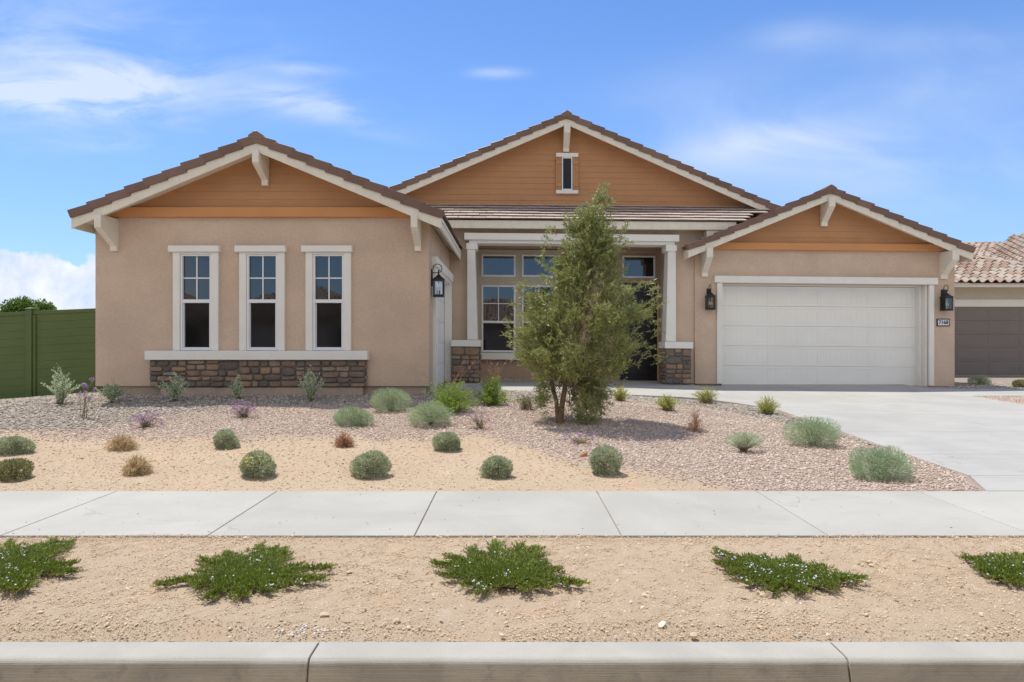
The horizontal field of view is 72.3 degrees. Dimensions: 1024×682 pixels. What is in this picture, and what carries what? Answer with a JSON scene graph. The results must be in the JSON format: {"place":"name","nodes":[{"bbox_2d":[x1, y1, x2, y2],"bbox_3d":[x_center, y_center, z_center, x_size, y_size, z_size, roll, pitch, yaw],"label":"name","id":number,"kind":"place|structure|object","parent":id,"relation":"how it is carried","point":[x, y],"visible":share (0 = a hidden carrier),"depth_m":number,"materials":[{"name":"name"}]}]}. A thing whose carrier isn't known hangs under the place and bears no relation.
{"place":"outdoors","nodes":[
{"label":"outdoors","id":0,"kind":"place"},
{"bbox_2d":[0,538,1023,642],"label":"parkway","id":1,"kind":"structure","parent":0,"point":[446,613],"depth_m":3.87,"materials":[{"name":"soil"}]},
{"bbox_2d":[0,537,85,594],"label":"groundcover plant","id":2,"kind":"object","parent":1,"relation":"on","point":[20,565],"visible":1,"depth_m":4.36,"materials":[{"name":"green plant"}]},
{"bbox_2d":[149,539,338,601],"bbox_3d":[-1.614,1.389,4.190,1.019,0.077,0.942,0,0,41],"label":"groundcover plant","id":3,"kind":"object","parent":1,"relation":"on","point":[241,573],"visible":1,"depth_m":4.16,"materials":[{"name":"green plant"}]},
{"bbox_2d":[207,621,371,637],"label":"pale chips","id":4,"kind":"object","parent":1,"relation":"on","point":[304,630],"visible":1,"depth_m":3.45,"materials":[{"name":"beige stone"}]},
{"bbox_2d":[429,538,591,595],"bbox_3d":[-0.083,1.388,4.349,0.840,0.078,1.054,0,0,-18],"label":"groundcover plant","id":5,"kind":"object","parent":1,"relation":"on","point":[522,566],"visible":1,"depth_m":4.25,"materials":[{"name":"green plant"}]},
{"bbox_2d":[0,535,1023,638],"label":"soil clods","id":6,"kind":"object","parent":1,"relation":"on","point":[661,624],"visible":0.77,"depth_m":3.79,"materials":[{"name":"beige soil"}]},
{"bbox_2d":[0,533,1023,641],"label":"parkway pebbles","id":7,"kind":"object","parent":1,"relation":"on","point":[84,538],"visible":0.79,"depth_m":3.96,"materials":[{"name":"beige gravel"}]},
{"bbox_2d":[710,546,868,595],"bbox_3d":[1.671,1.387,4.270,0.852,0.072,0.866,0,0,0],"label":"groundcover plant","id":8,"kind":"object","parent":1,"relation":"on","point":[796,573],"visible":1,"depth_m":4.17,"materials":[{"name":"green plant"}]},
{"bbox_2d":[953,549,1023,587],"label":"groundcover plant","id":9,"kind":"object","parent":1,"relation":"on","point":[1004,567],"visible":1,"depth_m":4.29,"materials":[{"name":"green plant"}]},
{"bbox_2d":[0,491,1023,537],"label":"sidewalk","id":10,"kind":"structure","parent":0,"point":[512,514],"depth_m":5.81,"materials":[{"name":"concrete"}]},
{"bbox_2d":[0,493,621,537],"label":"sidewalk joint","id":11,"kind":"object","parent":10,"relation":"on","point":[435,494],"visible":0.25,"depth_m":5.70,"materials":[{"name":"concrete"}]},
{"bbox_2d":[0,376,1023,490],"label":"yard","id":12,"kind":"structure","parent":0,"point":[237,483],"depth_m":7.88,"materials":[{"name":"beige gravel"}]},
{"bbox_2d":[0,458,35,481],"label":"round shrub","id":13,"kind":"object","parent":12,"relation":"on","point":[14,467],"visible":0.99,"depth_m":7.10,"materials":[{"name":"green plant"}]},
{"bbox_2d":[0,435,36,454],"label":"round shrub","id":14,"kind":"object","parent":12,"relation":"on","point":[10,445],"visible":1,"depth_m":8.16,"materials":[{"name":"green plant"}]},
{"bbox_2d":[0,295,38,312],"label":"leafy tree","id":15,"kind":"object","parent":12,"relation":"on","point":[18,304],"visible":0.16,"depth_m":25.71,"materials":[{"name":"green plant"}]},
{"bbox_2d":[30,298,56,310],"bbox_3d":[-18.115,-0.009,27.036,1.703,3.292,1.695,0,0,0],"label":"leafy tree","id":16,"kind":"object","parent":12,"relation":"on","point":[42,305],"visible":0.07,"depth_m":26.85,"materials":[{"name":"green plant"}]},
{"bbox_2d":[0,307,102,398],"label":"fence","id":17,"kind":"object","parent":12,"relation":"on","point":[36,347],"visible":0.66,"depth_m":14.80,"materials":[{"name":"green wood"}]},
{"bbox_2d":[40,364,81,403],"bbox_3d":[-7.542,0.723,11.780,0.568,0.710,0.541,0,0,43],"label":"silver shrub","id":18,"kind":"object","parent":12,"relation":"on","point":[60,392],"visible":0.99,"depth_m":11.74,"materials":[{"name":"green plant"}]},
{"bbox_2d":[77,377,98,417],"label":"verbena plant","id":19,"kind":"object","parent":12,"relation":"on","point":[85,392],"visible":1,"depth_m":10.46,"materials":[{"name":"purple plant"}]},
{"bbox_2d":[95,378,128,403],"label":"silver shrub","id":20,"kind":"object","parent":12,"relation":"on","point":[113,393],"visible":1,"depth_m":11.88,"materials":[{"name":"green plant"}]},
{"bbox_2d":[101,432,140,450],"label":"dry shrub","id":21,"kind":"object","parent":12,"relation":"on","point":[121,443],"visible":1,"depth_m":8.45,"materials":[{"name":"beige plant"}]},
{"bbox_2d":[120,452,156,475],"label":"dry shrub","id":22,"kind":"object","parent":12,"relation":"on","point":[136,465],"visible":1,"depth_m":7.28,"materials":[{"name":"beige plant"}]},
{"bbox_2d":[128,408,163,428],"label":"verbena plant","id":23,"kind":"object","parent":12,"relation":"on","point":[144,422],"visible":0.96,"depth_m":9.87,"materials":[{"name":"purple plant"}]},
{"bbox_2d":[156,372,189,401],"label":"silver shrub","id":24,"kind":"object","parent":12,"relation":"on","point":[175,387],"visible":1,"depth_m":12.02,"materials":[{"name":"green plant"}]},
{"bbox_2d":[213,428,240,449],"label":"round shrub","id":25,"kind":"object","parent":12,"relation":"on","point":[223,438],"visible":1,"depth_m":8.48,"materials":[{"name":"green plant"}]},
{"bbox_2d":[229,374,243,398],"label":"silver shrub","id":26,"kind":"object","parent":12,"relation":"on","point":[236,387],"visible":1,"depth_m":12.26,"materials":[{"name":"green plant"}]},
{"bbox_2d":[226,399,259,417],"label":"verbena plant","id":27,"kind":"object","parent":12,"relation":"on","point":[244,413],"visible":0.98,"depth_m":10.46,"materials":[{"name":"purple plant"}]},
{"bbox_2d":[238,448,276,478],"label":"round shrub","id":28,"kind":"object","parent":12,"relation":"on","point":[252,461],"visible":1,"depth_m":7.14,"materials":[{"name":"green plant"}]},
{"bbox_2d":[297,365,324,401],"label":"silver shrub","id":29,"kind":"object","parent":12,"relation":"on","point":[310,390],"visible":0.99,"depth_m":12.06,"materials":[{"name":"green plant"}]},
{"bbox_2d":[331,431,357,447],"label":"dry shrub","id":30,"kind":"object","parent":12,"relation":"on","point":[342,441],"visible":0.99,"depth_m":8.62,"materials":[{"name":"brown plant"}]},
{"bbox_2d":[332,405,374,426],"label":"feathery shrub","id":31,"kind":"object","parent":12,"relation":"on","point":[356,418],"visible":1,"depth_m":9.87,"materials":[{"name":"green plant"}]},
{"bbox_2d":[0,431,736,490],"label":"soil pebbles","id":32,"kind":"object","parent":12,"relation":"on","point":[314,446],"visible":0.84,"depth_m":7.60,"materials":[{"name":"beige gravel"}]},
{"bbox_2d":[348,450,392,478],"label":"round shrub","id":33,"kind":"object","parent":12,"relation":"on","point":[377,462],"visible":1,"depth_m":7.19,"materials":[{"name":"green plant"}]},
{"bbox_2d":[368,387,412,411],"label":"feathery shrub","id":34,"kind":"object","parent":12,"relation":"on","point":[390,404],"visible":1,"depth_m":11.08,"materials":[{"name":"green plant"}]},
{"bbox_2d":[405,399,455,427],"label":"feathery shrub","id":35,"kind":"object","parent":12,"relation":"on","point":[428,418],"visible":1,"depth_m":9.87,"materials":[{"name":"green plant"}]},
{"bbox_2d":[431,431,460,450],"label":"round shrub","id":36,"kind":"object","parent":12,"relation":"on","point":[445,443],"visible":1,"depth_m":8.37,"materials":[{"name":"green plant"}]},
{"bbox_2d":[421,359,482,412],"bbox_3d":[-0.958,0.702,10.914,1.000,0.872,0.824,0,0,0],"label":"leafy shrub","id":37,"kind":"object","parent":12,"relation":"on","point":[452,401],"visible":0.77,"depth_m":10.83,"materials":[{"name":"green plant"}]},
{"bbox_2d":[463,404,493,428],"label":"verbena plant","id":38,"kind":"object","parent":12,"relation":"on","point":[479,425],"visible":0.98,"depth_m":9.74,"materials":[{"name":"plant"}]},
{"bbox_2d":[471,358,512,405],"bbox_3d":[-0.336,0.689,11.732,0.696,0.823,0.594,0,0,15],"label":"leafy shrub","id":39,"kind":"object","parent":12,"relation":"on","point":[492,397],"visible":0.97,"depth_m":11.71,"materials":[{"name":"green plant"}]},
{"bbox_2d":[478,455,512,478],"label":"round shrub","id":40,"kind":"object","parent":12,"relation":"on","point":[501,466],"visible":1,"depth_m":7.17,"materials":[{"name":"green plant"}]},
{"bbox_2d":[0,378,1023,447],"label":"grey gravel","id":41,"kind":"structure","parent":12,"relation":"on","point":[37,402],"depth_m":11.88,"materials":[{"name":"grey gravel"}]},
{"bbox_2d":[67,110,975,394],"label":"house","id":42,"kind":"structure","parent":12,"relation":"on","point":[259,264],"depth_m":16.84,"materials":[{"name":"beige paint"}]},
{"bbox_2d":[168,245,220,350],"bbox_3d":[-5.792,-0.780,12.813,0.922,1.913,0.175,0,0,0],"label":"window","id":43,"kind":"structure","parent":42,"relation":"in","point":[195,267],"depth_m":12.80,"materials":[{"name":"white plastic"}]},
{"bbox_2d":[234,245,286,350],"bbox_3d":[-4.582,-0.780,12.813,0.922,1.913,0.175,0,0,0],"label":"window","id":44,"kind":"structure","parent":42,"relation":"in","point":[262,268],"depth_m":12.80,"materials":[{"name":"white plastic"}]},
{"bbox_2d":[301,245,352,350],"bbox_3d":[-3.372,-0.780,12.813,0.922,1.913,0.175,0,0,0],"label":"window","id":45,"kind":"structure","parent":42,"relation":"in","point":[328,268],"depth_m":12.80,"materials":[{"name":"white plastic"}]},
{"bbox_2d":[431,264,444,296],"bbox_3d":[-1.395,-1.142,13.200,0.250,0.629,0.219,0,0,0],"label":"wall lantern","id":46,"kind":"object","parent":42,"relation":"attached to","point":[438,277],"depth_m":13.14,"materials":[{"name":"black metal"}]},
{"bbox_2d":[431,256,452,391],"bbox_3d":[-1.565,-0.295,15.260,0.270,2.650,3.760,0,0,0],"label":"side garage door","id":47,"kind":"structure","parent":42,"relation":"in","point":[442,306],"depth_m":16.14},
{"bbox_2d":[481,254,514,276],"bbox_3d":[-0.356,-1.989,18.495,0.896,0.594,0.050,0,0,0],"label":"transom window","id":48,"kind":"structure","parent":42,"relation":"in","point":[492,265],"depth_m":18.49,"materials":[{"name":"blue glass"}]},
{"bbox_2d":[481,285,514,351],"bbox_3d":[-0.356,-0.590,18.495,0.896,1.772,0.050,0,0,0],"label":"window","id":49,"kind":"structure","parent":42,"relation":"in","point":[494,298],"depth_m":18.49,"materials":[{"name":"white plastic"}]},
{"bbox_2d":[522,254,554,276],"bbox_3d":[0.708,-1.984,18.495,0.896,0.594,0.050,0,0,0],"label":"transom window","id":50,"kind":"structure","parent":42,"relation":"in","point":[530,267],"depth_m":18.49,"materials":[{"name":"blue glass"}]},
{"bbox_2d":[522,285,555,346],"bbox_3d":[0.708,-0.585,18.495,0.896,1.772,0.050,0,0,0],"label":"window","id":51,"kind":"structure","parent":42,"relation":"in","point":[549,289],"depth_m":18.49,"materials":[{"name":"white plastic"}]},
{"bbox_2d":[556,153,577,193],"bbox_3d":[1.442,-4.385,18.355,0.587,1.066,0.090,0,0,0],"label":"attic window","id":52,"kind":"structure","parent":42,"relation":"in","point":[563,160],"depth_m":18.34,"materials":[{"name":"white plastic"}]},
{"bbox_2d":[451,380,703,388],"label":"porch floor","id":53,"kind":"structure","parent":42,"relation":"attached to","point":[642,383],"depth_m":16.63,"materials":[{"name":"concrete"}]},
{"bbox_2d":[617,280,658,380],"bbox_3d":[3.341,-0.280,18.589,1.124,2.657,0.062,0,0,0],"label":"front door","id":54,"kind":"structure","parent":42,"relation":"in","point":[646,371],"depth_m":18.56,"materials":[{"name":"black metal"}]},
{"bbox_2d":[622,255,654,277],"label":"transom window","id":55,"kind":"structure","parent":42,"relation":"in","point":[640,266],"depth_m":18.57,"materials":[{"name":"blue glass"}]},
{"bbox_2d":[705,284,715,309],"bbox_3d":[4.801,-1.068,16.975,0.219,0.629,0.250,0,0,0],"label":"wall lantern","id":56,"kind":"object","parent":42,"relation":"attached to","point":[709,295],"depth_m":16.93,"materials":[{"name":"black metal"}]},
{"bbox_2d":[714,276,937,385],"bbox_3d":[7.630,-0.204,17.265,5.420,2.765,0.530,0,0,0],"label":"garage door","id":57,"kind":"structure","parent":42,"relation":"in","point":[767,333],"depth_m":17.46,"materials":[{"name":"white metal"}]},
{"bbox_2d":[937,319,949,325],"bbox_3d":[10.513,-0.451,17.085,0.318,0.184,0.030,0,0,0],"label":"house number","id":58,"kind":"object","parent":42,"relation":"attached to","point":[943,322],"visible":1,"depth_m":17.07,"materials":[{"name":"white metal"}]},
{"bbox_2d":[939,285,953,310],"bbox_3d":[10.515,-1.047,16.975,0.219,0.629,0.250,0,0,0],"label":"wall lantern","id":59,"kind":"object","parent":42,"relation":"attached to","point":[945,296],"depth_m":16.94,"materials":[{"name":"black metal"}]},
{"bbox_2d":[513,392,534,409],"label":"tuft","id":60,"kind":"object","parent":12,"relation":"on","point":[527,402],"visible":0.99,"depth_m":11.24,"materials":[{"name":"green plant"}]},
{"bbox_2d":[562,430,595,443],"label":"verbena plant","id":61,"kind":"object","parent":12,"relation":"on","point":[579,442],"visible":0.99,"depth_m":8.75,"materials":[{"name":"purple plant"}]},
{"bbox_2d":[579,452,587,456],"bbox_3d":[0.814,1.320,8.143,0.125,0.067,0.076,0,0,0],"label":"rock","id":62,"kind":"object","parent":12,"relation":"on","point":[584,454],"visible":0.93,"depth_m":8.12,"materials":[{"name":"beige stone"}]},
{"bbox_2d":[500,182,668,424],"bbox_3d":[1.071,-0.502,10.277,2.524,3.629,2.035,0,0,0],"label":"willow leaved tree","id":63,"kind":"object","parent":12,"relation":"on","point":[568,366],"visible":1,"depth_m":10.07,"materials":[{"name":"green plant"}]},
{"bbox_2d":[588,444,623,475],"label":"round shrub","id":64,"kind":"object","parent":12,"relation":"on","point":[612,454],"visible":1,"depth_m":7.24,"materials":[{"name":"green plant"}]},
{"bbox_2d":[450,385,780,410],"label":"walkway","id":65,"kind":"structure","parent":12,"relation":"on","point":[723,396],"depth_m":14.92,"materials":[{"name":"concrete"}]},
{"bbox_2d":[611,386,630,401],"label":"tuft","id":66,"kind":"object","parent":12,"relation":"on","point":[619,395],"visible":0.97,"depth_m":12.73,"materials":[{"name":"green plant"}]},
{"bbox_2d":[655,394,680,411],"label":"tuft","id":67,"kind":"object","parent":12,"relation":"on","point":[669,405],"visible":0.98,"depth_m":11.70,"materials":[{"name":"green plant"}]},
{"bbox_2d":[684,406,707,431],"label":"dry shrub","id":68,"kind":"object","parent":12,"relation":"on","point":[695,425],"visible":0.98,"depth_m":9.80,"materials":[{"name":"brown plant"}]},
{"bbox_2d":[692,386,719,403],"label":"tuft","id":69,"kind":"object","parent":12,"relation":"on","point":[705,397],"visible":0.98,"depth_m":13.24,"materials":[{"name":"green plant"}]},
{"bbox_2d":[723,431,763,452],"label":"feathery shrub","id":70,"kind":"object","parent":12,"relation":"on","point":[738,443],"visible":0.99,"depth_m":8.54,"materials":[{"name":"green plant"}]},
{"bbox_2d":[754,395,781,414],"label":"tuft","id":71,"kind":"object","parent":12,"relation":"on","point":[768,407],"visible":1,"depth_m":12.02,"materials":[{"name":"green plant"}]},
{"bbox_2d":[780,415,841,447],"bbox_3d":[3.825,1.160,8.969,0.781,0.427,0.711,0,0,0],"label":"feathery shrub","id":72,"kind":"object","parent":12,"relation":"on","point":[812,438],"visible":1,"depth_m":8.87,"materials":[{"name":"green plant"}]},
{"bbox_2d":[845,444,917,481],"bbox_3d":[3.810,1.278,7.303,0.700,0.383,0.664,0,0,0],"label":"feathery shrub","id":73,"kind":"object","parent":12,"relation":"on","point":[878,465],"visible":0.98,"depth_m":7.17,"materials":[{"name":"green plant"}]},
{"bbox_2d":[967,375,991,384],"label":"round shrub","id":74,"kind":"object","parent":12,"relation":"on","point":[981,379],"visible":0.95,"depth_m":17.57,"materials":[{"name":"green plant"}]},
{"bbox_2d":[954,233,1023,375],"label":"neighbour house","id":75,"kind":"structure","parent":12,"relation":"on","point":[989,309],"depth_m":22.37,"materials":[{"name":"beige paint"}]},
{"bbox_2d":[955,307,1023,374],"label":"garage door","id":76,"kind":"structure","parent":75,"relation":"in","point":[974,340],"depth_m":22.36,"materials":[{"name":"grey metal"}]},
{"bbox_2d":[1011,379,1023,387],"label":"round shrub","id":77,"kind":"object","parent":12,"relation":"on","point":[1018,383],"visible":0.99,"depth_m":16.78,"materials":[{"name":"green plant"}]},
{"bbox_2d":[0,392,1023,490],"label":"pink gravel","id":78,"kind":"structure","parent":0,"point":[922,466],"depth_m":9.38,"materials":[{"name":"pink gravel"}]},
{"bbox_2d":[0,0,1023,309],"label":"sky","id":79,"kind":"structure","parent":0,"point":[913,110],"materials":[{"name":"blue"}]},
{"bbox_2d":[708,384,1023,490],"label":"driveway","id":80,"kind":"structure","parent":0,"point":[979,440],"depth_m":11.40,"materials":[{"name":"concrete"}]},
{"bbox_2d":[934,389,1023,396],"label":"side path","id":81,"kind":"structure","parent":0,"point":[996,392],"depth_m":15.54,"materials":[{"name":"concrete"}]},
{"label":"road","id":82,"kind":"structure","parent":0,"visible":0},
{"bbox_2d":[0,642,1023,681],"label":"curb","id":83,"kind":"structure","parent":82,"relation":"on","point":[507,661],"depth_m":3.16,"materials":[{"name":"concrete"}]},
{"bbox_2d":[307,646,849,681],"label":"curb joint","id":84,"kind":"object","parent":83,"relation":"on","point":[317,646],"visible":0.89,"depth_m":3.16,"materials":[{"name":"concrete"}]}
]}

